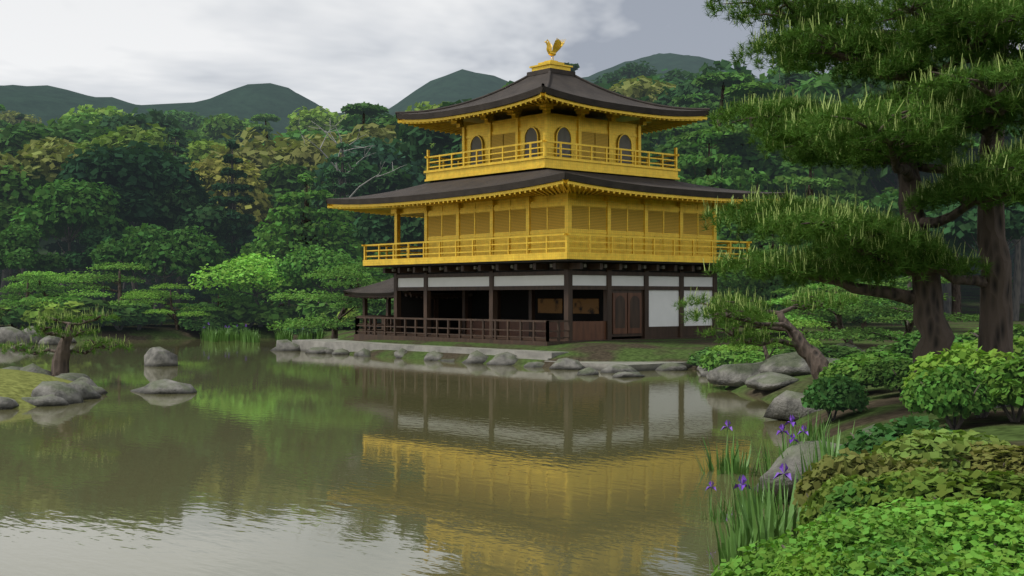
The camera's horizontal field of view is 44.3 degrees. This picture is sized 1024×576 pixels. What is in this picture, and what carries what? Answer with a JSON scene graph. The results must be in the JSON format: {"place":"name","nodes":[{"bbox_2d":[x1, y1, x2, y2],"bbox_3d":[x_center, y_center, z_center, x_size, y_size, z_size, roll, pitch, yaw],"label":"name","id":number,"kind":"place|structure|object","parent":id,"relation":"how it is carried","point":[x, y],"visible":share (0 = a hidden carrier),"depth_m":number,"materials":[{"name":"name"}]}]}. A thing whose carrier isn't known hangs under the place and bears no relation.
{"place":"outdoors","nodes":[
{"label":"outdoors","id":0,"kind":"place"},
{"bbox_2d":[0,53,759,138],"bbox_3d":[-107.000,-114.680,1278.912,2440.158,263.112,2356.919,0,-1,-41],"label":"hills","id":1,"kind":"structure","parent":0,"point":[45,103],"depth_m":900.75,"materials":[{"name":"green plant"}]},
{"bbox_2d":[0,338,797,575],"bbox_3d":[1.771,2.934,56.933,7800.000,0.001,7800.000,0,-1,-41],"label":"pond water","id":2,"kind":"structure","parent":0,"point":[260,458],"depth_m":18.40,"materials":[{"name":"green liquid"}]},
{"bbox_2d":[144,347,177,366],"bbox_3d":[-12.948,2.696,46.445,1.317,1.067,1.757,0,-1,-43],"label":"pond rock","id":3,"kind":"object","parent":2,"relation":"in","point":[156,356],"visible":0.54,"depth_m":45.89,"materials":[{"name":"grey stone"}]},
{"bbox_2d":[130,379,196,393],"bbox_3d":[-9.287,2.637,33.223,2.148,0.507,1.223,0,-1,37],"label":"pond rock","id":4,"kind":"object","parent":2,"relation":"in","point":[164,386],"visible":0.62,"depth_m":32.77,"materials":[{"name":"grey stone"}]},
{"bbox_2d":[690,420,744,474],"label":"iris clump","id":5,"kind":"object","parent":2,"relation":"in","point":[724,465],"visible":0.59,"depth_m":18.13,"materials":[{"name":"green plant"}]},
{"bbox_2d":[0,59,1023,536],"bbox_3d":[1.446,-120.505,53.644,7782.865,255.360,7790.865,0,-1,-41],"label":"ground","id":6,"kind":"structure","parent":0,"point":[884,405],"depth_m":46.56,"materials":[{"name":"green plant"}]},
{"bbox_2d":[0,160,59,294],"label":"forest tree","id":7,"kind":"object","parent":6,"relation":"on","point":[17,193],"visible":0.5,"depth_m":99.17,"materials":[{"name":"green plant"}]},
{"bbox_2d":[0,223,67,292],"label":"tree","id":8,"kind":"object","parent":6,"relation":"on","point":[17,244],"visible":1,"depth_m":82.84,"materials":[{"name":"green plant"}]},
{"bbox_2d":[0,274,71,327],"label":"pine tree","id":9,"kind":"object","parent":6,"relation":"on","point":[27,289],"visible":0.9,"depth_m":75.78,"materials":[{"name":"green plant"}]},
{"bbox_2d":[0,136,83,294],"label":"tree","id":10,"kind":"object","parent":6,"relation":"on","point":[43,153],"visible":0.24,"depth_m":100.72,"materials":[{"name":"green plant"}]},
{"bbox_2d":[31,381,82,403],"bbox_3d":[-10.764,2.581,29.881,1.084,0.748,1.473,0,0,5],"label":"island rock","id":11,"kind":"object","parent":6,"relation":"on","point":[69,394],"visible":0.48,"depth_m":29.58,"materials":[{"name":"grey stone"}]},
{"bbox_2d":[1,270,113,302],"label":"pine tree","id":12,"kind":"object","parent":6,"relation":"on","point":[51,275],"visible":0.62,"depth_m":77.04,"materials":[{"name":"green plant"}]},
{"bbox_2d":[20,301,94,330],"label":"shore shrub","id":13,"kind":"object","parent":6,"relation":"on","point":[31,315],"visible":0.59,"depth_m":73.07,"materials":[{"name":"green plant"}]},
{"bbox_2d":[0,121,125,283],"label":"forest tree","id":14,"kind":"object","parent":6,"relation":"on","point":[20,135],"visible":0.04,"depth_m":123.91,"materials":[{"name":"green plant"}]},
{"bbox_2d":[0,307,134,376],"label":"island pine","id":15,"kind":"object","parent":6,"relation":"on","point":[62,352],"visible":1,"depth_m":35.99,"materials":[{"name":"green plant"}]},
{"bbox_2d":[9,178,131,295],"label":"tree","id":16,"kind":"object","parent":6,"relation":"on","point":[69,207],"visible":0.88,"depth_m":89.30,"materials":[{"name":"green plant"}]},
{"bbox_2d":[35,228,131,300],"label":"pine tree","id":17,"kind":"object","parent":6,"relation":"on","point":[75,246],"visible":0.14,"depth_m":107.69,"materials":[{"name":"green plant"}]},
{"bbox_2d":[62,227,126,300],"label":"tree","id":18,"kind":"object","parent":6,"relation":"on","point":[77,259],"visible":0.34,"depth_m":88.60,"materials":[{"name":"green plant"}]},
{"bbox_2d":[36,262,194,325],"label":"pine tree","id":19,"kind":"object","parent":6,"relation":"on","point":[119,277],"visible":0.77,"depth_m":80.63,"materials":[{"name":"green plant"}]},
{"bbox_2d":[66,123,178,301],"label":"tree","id":20,"kind":"object","parent":6,"relation":"on","point":[154,136],"visible":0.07,"depth_m":109.44,"materials":[{"name":"green plant"}]},
{"bbox_2d":[93,302,158,329],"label":"shore shrub","id":21,"kind":"object","parent":6,"relation":"on","point":[128,313],"visible":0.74,"depth_m":74.50,"materials":[{"name":"green plant"}]},
{"bbox_2d":[53,140,217,300],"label":"forest tree","id":22,"kind":"object","parent":6,"relation":"on","point":[135,176],"visible":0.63,"depth_m":93.65,"materials":[{"name":"green plant"}]},
{"bbox_2d":[83,107,198,299],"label":"forest tree","id":23,"kind":"object","parent":6,"relation":"on","point":[154,117],"visible":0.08,"depth_m":140.60,"materials":[{"name":"green plant"}]},
{"bbox_2d":[89,223,230,322],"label":"tree","id":24,"kind":"object","parent":6,"relation":"on","point":[156,251],"visible":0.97,"depth_m":84.01,"materials":[{"name":"green plant"}]},
{"bbox_2d":[120,283,219,329],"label":"pine tree","id":25,"kind":"object","parent":6,"relation":"on","point":[164,294],"visible":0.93,"depth_m":77.77,"materials":[{"name":"green plant"}]},
{"bbox_2d":[122,128,217,308],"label":"tree","id":26,"kind":"object","parent":6,"relation":"on","point":[176,133],"visible":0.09,"depth_m":108.86,"materials":[{"name":"green plant"}]},
{"bbox_2d":[134,183,248,306],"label":"tree","id":27,"kind":"object","parent":6,"relation":"on","point":[192,210],"visible":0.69,"depth_m":94.09,"materials":[{"name":"green plant"}]},
{"bbox_2d":[178,313,234,332],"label":"shore shrub","id":28,"kind":"object","parent":6,"relation":"on","point":[200,322],"visible":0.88,"depth_m":76.70,"materials":[{"name":"green plant"}]},
{"bbox_2d":[179,139,250,285],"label":"forest tree","id":29,"kind":"object","parent":6,"relation":"on","point":[201,152],"visible":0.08,"depth_m":139.26,"materials":[{"name":"green plant"}]},
{"bbox_2d":[177,289,257,313],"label":"pine tree","id":30,"kind":"object","parent":6,"relation":"on","point":[234,298],"visible":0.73,"depth_m":78.16,"materials":[{"name":"green plant"}]},
{"bbox_2d":[185,140,266,303],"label":"conifer tree","id":31,"kind":"object","parent":6,"relation":"on","point":[232,201],"visible":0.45,"depth_m":95.76,"materials":[{"name":"green plant"}]},
{"bbox_2d":[182,153,284,303],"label":"tree","id":32,"kind":"object","parent":6,"relation":"on","point":[209,170],"visible":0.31,"depth_m":107.43,"materials":[{"name":"green plant"}]},
{"bbox_2d":[197,113,273,143],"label":"forest tree","id":33,"kind":"object","parent":6,"relation":"on","point":[212,128],"visible":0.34,"depth_m":202.28,"materials":[{"name":"green plant"}]},
{"bbox_2d":[188,252,309,326],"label":"maple tree","id":34,"kind":"object","parent":6,"relation":"on","point":[254,271],"visible":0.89,"depth_m":77.90,"materials":[{"name":"green plant"}]},
{"bbox_2d":[223,302,274,327],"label":"shore shrub","id":35,"kind":"object","parent":6,"relation":"on","point":[236,311],"visible":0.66,"depth_m":78.24,"materials":[{"name":"green plant"}]},
{"bbox_2d":[249,305,309,329],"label":"shore shrub","id":36,"kind":"object","parent":6,"relation":"on","point":[264,315],"visible":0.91,"depth_m":77.55,"materials":[{"name":"green plant"}]},
{"bbox_2d":[257,162,316,307],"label":"forest tree","id":37,"kind":"object","parent":6,"relation":"on","point":[285,177],"visible":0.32,"depth_m":112.85,"materials":[{"name":"green plant"}]},
{"bbox_2d":[209,173,384,320],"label":"tree","id":38,"kind":"object","parent":6,"relation":"on","point":[308,232],"visible":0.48,"depth_m":90.28,"materials":[{"name":"green plant"}]},
{"bbox_2d":[285,106,346,135],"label":"forest tree","id":39,"kind":"object","parent":6,"relation":"on","point":[317,116],"visible":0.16,"depth_m":204.05,"materials":[{"name":"green plant"}]},
{"bbox_2d":[203,123,430,197],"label":"forest tree","id":40,"kind":"object","parent":6,"relation":"on","point":[280,150],"visible":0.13,"depth_m":119.34,"materials":[{"name":"green plant"}]},
{"bbox_2d":[266,262,393,338],"bbox_3d":[-9.241,0.883,64.926,6.854,4.498,8.137,0,0,-11],"label":"pine tree","id":41,"kind":"object","parent":6,"relation":"on","point":[345,303],"visible":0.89,"depth_m":63.66,"materials":[{"name":"green plant"}]},
{"bbox_2d":[272,244,392,293],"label":"maple tree","id":42,"kind":"object","parent":6,"relation":"on","point":[308,261],"visible":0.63,"depth_m":77.92,"materials":[{"name":"green plant"}]},
{"bbox_2d":[294,142,388,305],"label":"conifer tree","id":43,"kind":"object","parent":6,"relation":"on","point":[342,189],"visible":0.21,"depth_m":97.81,"materials":[{"name":"green plant"}]},
{"bbox_2d":[299,157,413,253],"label":"tree","id":44,"kind":"object","parent":6,"relation":"on","point":[390,180],"visible":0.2,"depth_m":102.30,"materials":[{"name":"green plant"}]},
{"bbox_2d":[306,102,414,241],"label":"forest pine tree","id":45,"kind":"object","parent":6,"relation":"on","point":[363,109],"visible":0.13,"depth_m":136.14,"materials":[{"name":"green plant"}]},
{"bbox_2d":[312,136,430,258],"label":"forest tree","id":46,"kind":"object","parent":6,"relation":"on","point":[383,151],"visible":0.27,"depth_m":106.69,"materials":[{"name":"green plant"}]},
{"bbox_2d":[352,213,423,257],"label":"tree","id":47,"kind":"object","parent":6,"relation":"on","point":[377,229],"visible":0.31,"depth_m":79.05,"materials":[{"name":"green plant"}]},
{"bbox_2d":[393,98,471,169],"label":"tree","id":48,"kind":"object","parent":6,"relation":"on","point":[418,141],"visible":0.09,"depth_m":93.53,"materials":[{"name":"green plant"}]},
{"bbox_2d":[292,60,788,370],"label":"golden pavilion","id":49,"kind":"structure","parent":6,"relation":"on","point":[551,210],"depth_m":53.65,"materials":[{"name":"gold metal"}]},
{"bbox_2d":[593,60,656,83],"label":"forest tree","id":50,"kind":"object","parent":6,"relation":"on","point":[631,70],"visible":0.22,"depth_m":249.12,"materials":[{"name":"green plant"}]},
{"bbox_2d":[608,75,675,144],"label":"forest tree","id":51,"kind":"object","parent":6,"relation":"on","point":[633,88],"visible":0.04,"depth_m":138.83,"materials":[{"name":"green plant"}]},
{"bbox_2d":[653,92,739,147],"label":"forest pine tree","id":52,"kind":"object","parent":6,"relation":"on","point":[704,100],"visible":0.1,"depth_m":126.38,"materials":[{"name":"green plant"}]},
{"bbox_2d":[641,138,754,190],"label":"tree","id":53,"kind":"object","parent":6,"relation":"on","point":[687,148],"visible":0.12,"depth_m":87.96,"materials":[{"name":"green plant"}]},
{"bbox_2d":[641,59,800,144],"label":"forest tree","id":54,"kind":"object","parent":6,"relation":"on","point":[686,87],"visible":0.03,"depth_m":135.48,"materials":[{"name":"green plant"}]},
{"bbox_2d":[675,132,771,290],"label":"tree","id":55,"kind":"object","parent":6,"relation":"on","point":[736,178],"visible":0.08,"depth_m":82.81,"materials":[{"name":"green plant"}]},
{"bbox_2d":[655,71,803,151],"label":"pine tree","id":56,"kind":"object","parent":6,"relation":"on","point":[719,79],"visible":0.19,"depth_m":110.18,"materials":[{"name":"green plant"}]},
{"bbox_2d":[706,363,759,386],"bbox_3d":[6.578,2.362,34.554,2.640,0.607,2.172,0,-1,34],"label":"shore rock","id":57,"kind":"object","parent":6,"relation":"on","point":[736,375],"visible":0.52,"depth_m":33.87,"materials":[{"name":"grey stone"}]},
{"bbox_2d":[699,343,777,371],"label":"azalea shrub","id":58,"kind":"object","parent":6,"relation":"on","point":[712,360],"visible":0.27,"depth_m":39.76,"materials":[{"name":"green plant"}]},
{"bbox_2d":[705,506,776,571],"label":"iris clump","id":59,"kind":"object","parent":6,"relation":"on","point":[723,553],"visible":0.52,"depth_m":11.51,"materials":[{"name":"green plant"}]},
{"bbox_2d":[673,80,824,191],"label":"pine tree","id":60,"kind":"object","parent":6,"relation":"on","point":[737,91],"visible":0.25,"depth_m":92.75,"materials":[{"name":"green plant"}]},
{"bbox_2d":[712,474,785,556],"bbox_3d":[2.343,2.290,12.254,0.835,0.990,0.781,0,-1,30],"label":"iris clump","id":61,"kind":"object","parent":6,"relation":"on","point":[744,480],"visible":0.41,"depth_m":12.11,"materials":[{"name":"green plant"}]},
{"bbox_2d":[717,174,803,308],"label":"tree","id":62,"kind":"object","parent":6,"relation":"on","point":[757,178],"visible":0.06,"depth_m":76.65,"materials":[{"name":"green plant"}]},
{"bbox_2d":[716,474,806,570],"bbox_3d":[2.390,2.168,11.454,0.880,0.985,0.820,0,0,27],"label":"iris clump","id":63,"kind":"object","parent":6,"relation":"on","point":[750,519],"visible":0.56,"depth_m":11.61,"materials":[{"name":"green plant"}]},
{"bbox_2d":[672,284,864,379],"bbox_3d":[5.828,1.206,27.907,4.706,2.812,3.662,0,0,-6],"label":"shore pine","id":64,"kind":"object","parent":6,"relation":"on","point":[812,356],"visible":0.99,"depth_m":27.79,"materials":[{"name":"green plant"}]},
{"bbox_2d":[738,463,801,551],"bbox_3d":[2.569,2.162,12.169,0.835,0.989,0.780,0,0,-19],"label":"iris clump","id":65,"kind":"object","parent":6,"relation":"on","point":[795,517],"visible":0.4,"depth_m":11.98,"materials":[{"name":"green plant"}]},
{"bbox_2d":[714,137,826,197],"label":"forest tree","id":66,"kind":"object","parent":6,"relation":"on","point":[772,167],"visible":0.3,"depth_m":92.74,"materials":[{"name":"green plant"}]},
{"bbox_2d":[744,372,798,390],"bbox_3d":[6.662,2.348,32.109,1.418,0.449,1.870,0,0,7],"label":"shore rock","id":67,"kind":"object","parent":6,"relation":"on","point":[772,381],"visible":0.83,"depth_m":31.52,"materials":[{"name":"grey stone"}]},
{"bbox_2d":[709,315,838,359],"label":"pine tree","id":68,"kind":"object","parent":6,"relation":"on","point":[727,348],"visible":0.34,"depth_m":34.15,"materials":[{"name":"green plant"}]},
{"bbox_2d":[717,234,848,322],"bbox_3d":[13.112,-0.434,61.777,7.409,5.606,7.310,0,0,9],"label":"pine tree","id":69,"kind":"object","parent":6,"relation":"on","point":[764,286],"visible":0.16,"depth_m":61.37,"materials":[{"name":"green plant"}]},
{"bbox_2d":[763,390,822,421],"bbox_3d":[6.029,2.394,25.358,1.949,0.655,1.076,0,0,19],"label":"shore rock","id":70,"kind":"object","parent":6,"relation":"on","point":[784,405],"visible":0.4,"depth_m":25.33,"materials":[{"name":"grey stone"}]},
{"bbox_2d":[754,352,838,375],"bbox_3d":[7.548,2.048,34.008,2.249,0.713,4.099,0,0,-22],"label":"shore rock","id":71,"kind":"object","parent":6,"relation":"on","point":[792,364],"visible":0.38,"depth_m":33.01,"materials":[{"name":"grey stone"}]},
{"bbox_2d":[754,441,842,497],"bbox_3d":[3.713,2.220,15.319,1.479,0.698,1.346,0,0,-3],"label":"shore rock","id":72,"kind":"object","parent":6,"relation":"on","point":[792,458],"visible":0.31,"depth_m":15.12,"materials":[{"name":"grey stone"}]},
{"bbox_2d":[719,161,906,301],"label":"tree","id":73,"kind":"object","parent":6,"relation":"on","point":[810,181],"visible":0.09,"depth_m":79.08,"materials":[{"name":"green plant"}]},
{"bbox_2d":[745,282,903,345],"bbox_3d":[10.265,1.077,42.560,7.204,2.633,5.763,0,-1,-41],"label":"pine tree","id":74,"kind":"object","parent":6,"relation":"on","point":[839,323],"visible":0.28,"depth_m":41.94,"materials":[{"name":"green plant"}]},
{"bbox_2d":[763,544,888,575],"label":"azalea shrub","id":75,"kind":"object","parent":6,"relation":"on","point":[809,566],"visible":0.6,"depth_m":5.45,"materials":[{"name":"green plant"}]},
{"bbox_2d":[771,65,892,143],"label":"tree","id":76,"kind":"object","parent":6,"relation":"on","point":[820,86],"visible":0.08,"depth_m":104.55,"materials":[{"name":"green plant"}]},
{"bbox_2d":[796,473,872,537],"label":"azalea shrub","id":77,"kind":"object","parent":6,"relation":"on","point":[816,501],"visible":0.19,"depth_m":9.35,"materials":[{"name":"green plant"}]},
{"bbox_2d":[756,237,912,329],"bbox_3d":[14.886,-0.594,57.691,7.783,5.889,7.680,0,-1,32],"label":"tree","id":78,"kind":"object","parent":6,"relation":"on","point":[779,308],"visible":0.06,"depth_m":56.98,"materials":[{"name":"green plant"}]},
{"bbox_2d":[771,287,898,335],"bbox_3d":[11.516,1.159,47.031,5.753,2.438,4.846,0,0,-17],"label":"pine tree","id":79,"kind":"object","parent":6,"relation":"on","point":[825,315],"visible":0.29,"depth_m":47.11,"materials":[{"name":"green plant"}]},
{"bbox_2d":[800,374,870,421],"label":"azalea shrub","id":80,"kind":"object","parent":6,"relation":"on","point":[837,392],"visible":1,"depth_m":21.61,"materials":[{"name":"green plant"}]},
{"bbox_2d":[711,506,966,575],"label":"azalea shrub","id":81,"kind":"object","parent":6,"relation":"on","point":[844,529],"visible":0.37,"depth_m":6.27,"materials":[{"name":"green plant"}]},
{"bbox_2d":[818,354,884,388],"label":"azalea shrub","id":82,"kind":"object","parent":6,"relation":"on","point":[848,368],"visible":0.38,"depth_m":25.63,"materials":[{"name":"green plant"}]},
{"bbox_2d":[806,161,898,212],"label":"forest tree","id":83,"kind":"object","parent":6,"relation":"on","point":[855,186],"visible":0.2,"depth_m":94.11,"materials":[{"name":"green plant"}]},
{"bbox_2d":[696,0,1023,372],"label":"pine","id":84,"kind":"object","parent":6,"relation":"on","point":[903,128],"visible":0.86,"depth_m":18.74,"materials":[{"name":"green plant"}]},
{"bbox_2d":[792,447,947,507],"bbox_3d":[3.062,1.737,10.460,1.425,0.794,0.937,0,0,23],"label":"azalea shrub","id":85,"kind":"object","parent":6,"relation":"on","point":[868,466],"visible":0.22,"depth_m":10.38,"materials":[{"name":"green plant"}]},
{"bbox_2d":[818,475,924,521],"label":"azalea shrub","id":86,"kind":"object","parent":6,"relation":"on","point":[844,502],"visible":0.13,"depth_m":8.94,"materials":[{"name":"green plant"}]},
{"bbox_2d":[744,0,1023,358],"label":"pine","id":87,"kind":"object","parent":6,"relation":"on","point":[995,105],"visible":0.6,"depth_m":19.42,"materials":[{"name":"green plant"}]},
{"bbox_2d":[856,357,913,393],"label":"azalea shrub","id":88,"kind":"object","parent":6,"relation":"on","point":[890,373],"visible":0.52,"depth_m":23.80,"materials":[{"name":"green plant"}]},
{"bbox_2d":[804,276,978,342],"bbox_3d":[11.828,0.935,39.670,6.000,2.724,5.054,0,-1,-38],"label":"pine tree","id":89,"kind":"object","parent":6,"relation":"on","point":[905,311],"visible":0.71,"depth_m":38.87,"materials":[{"name":"green plant"}]},
{"bbox_2d":[838,415,952,459],"bbox_3d":[4.055,1.704,12.973,1.288,0.810,1.460,0,-1,32],"label":"azalea shrub","id":90,"kind":"object","parent":6,"relation":"on","point":[879,435],"visible":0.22,"depth_m":12.79,"materials":[{"name":"green plant"}]},
{"bbox_2d":[838,82,977,194],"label":"tree","id":91,"kind":"object","parent":6,"relation":"on","point":[891,180],"visible":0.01,"depth_m":99.09,"materials":[{"name":"green plant"}]},
{"bbox_2d":[817,537,1014,575],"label":"azalea shrub","id":92,"kind":"object","parent":6,"relation":"on","point":[897,572],"visible":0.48,"depth_m":5.32,"materials":[{"name":"green plant"}]},
{"bbox_2d":[864,184,977,324],"bbox_3d":[20.698,-1.394,63.805,6.512,7.658,5.632,0,-1,40],"label":"tree","id":93,"kind":"object","parent":6,"relation":"on","point":[887,200],"visible":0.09,"depth_m":62.65,"materials":[{"name":"green plant"}]},
{"bbox_2d":[822,545,1023,575],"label":"azalea shrub","id":94,"kind":"object","parent":6,"relation":"on","point":[971,562],"visible":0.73,"depth_m":5.21,"materials":[{"name":"green plant"}]},
{"bbox_2d":[829,496,1023,569],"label":"azalea shrub","id":95,"kind":"object","parent":6,"relation":"on","point":[946,523],"visible":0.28,"depth_m":6.40,"materials":[{"name":"green plant"}]},
{"bbox_2d":[889,330,974,356],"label":"azalea shrub","id":96,"kind":"object","parent":6,"relation":"on","point":[907,343],"visible":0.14,"depth_m":31.78,"materials":[{"name":"green plant"}]},
{"bbox_2d":[849,467,1023,518],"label":"azalea shrub","id":97,"kind":"object","parent":6,"relation":"on","point":[976,485],"visible":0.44,"depth_m":8.55,"materials":[{"name":"green plant"}]},
{"bbox_2d":[870,428,1010,474],"bbox_3d":[3.913,1.627,11.515,1.833,0.715,1.205,0,-1,-39],"label":"azalea shrub","id":98,"kind":"object","parent":6,"relation":"on","point":[923,444],"visible":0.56,"depth_m":11.09,"materials":[{"name":"green plant"}]},
{"bbox_2d":[899,363,996,429],"bbox_3d":[5.581,1.411,15.986,1.425,0.898,0.937,0,-1,-34],"label":"azalea shrub","id":99,"kind":"object","parent":6,"relation":"on","point":[950,389],"visible":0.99,"depth_m":15.71,"materials":[{"name":"green plant"}]},
{"bbox_2d":[884,78,1023,315],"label":"tree","id":100,"kind":"object","parent":6,"relation":"on","point":[947,304],"visible":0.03,"depth_m":99.56,"materials":[{"name":"green plant"}]},
{"bbox_2d":[902,343,1019,417],"bbox_3d":[6.250,1.293,16.930,1.610,1.106,1.825,0,0,-18],"label":"azalea shrub","id":101,"kind":"object","parent":6,"relation":"on","point":[975,360],"visible":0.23,"depth_m":16.88,"materials":[{"name":"green plant"}]},
{"bbox_2d":[904,497,1023,575],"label":"azalea shrub","id":102,"kind":"object","parent":6,"relation":"on","point":[1014,511],"visible":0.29,"depth_m":6.37,"materials":[{"name":"green plant"}]},
{"bbox_2d":[921,114,1023,320],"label":"tree","id":103,"kind":"object","parent":6,"relation":"on","point":[1016,291],"visible":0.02,"depth_m":99.81,"materials":[{"name":"green plant"}]},
{"bbox_2d":[926,175,1023,253],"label":"tree","id":104,"kind":"object","parent":6,"relation":"on","point":[963,224],"visible":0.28,"depth_m":57.77,"materials":[{"name":"green plant"}]},
{"bbox_2d":[942,441,1023,475],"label":"azalea shrub","id":105,"kind":"object","parent":6,"relation":"on","point":[1004,458],"visible":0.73,"depth_m":10.78,"materials":[{"name":"green plant"}]},
{"bbox_2d":[975,355,1023,421],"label":"azalea shrub","id":106,"kind":"object","parent":6,"relation":"on","point":[1004,380],"visible":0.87,"depth_m":15.71,"materials":[{"name":"green plant"}]},
{"bbox_2d":[0,0,1023,112],"label":"sky","id":107,"kind":"structure","parent":0,"point":[334,54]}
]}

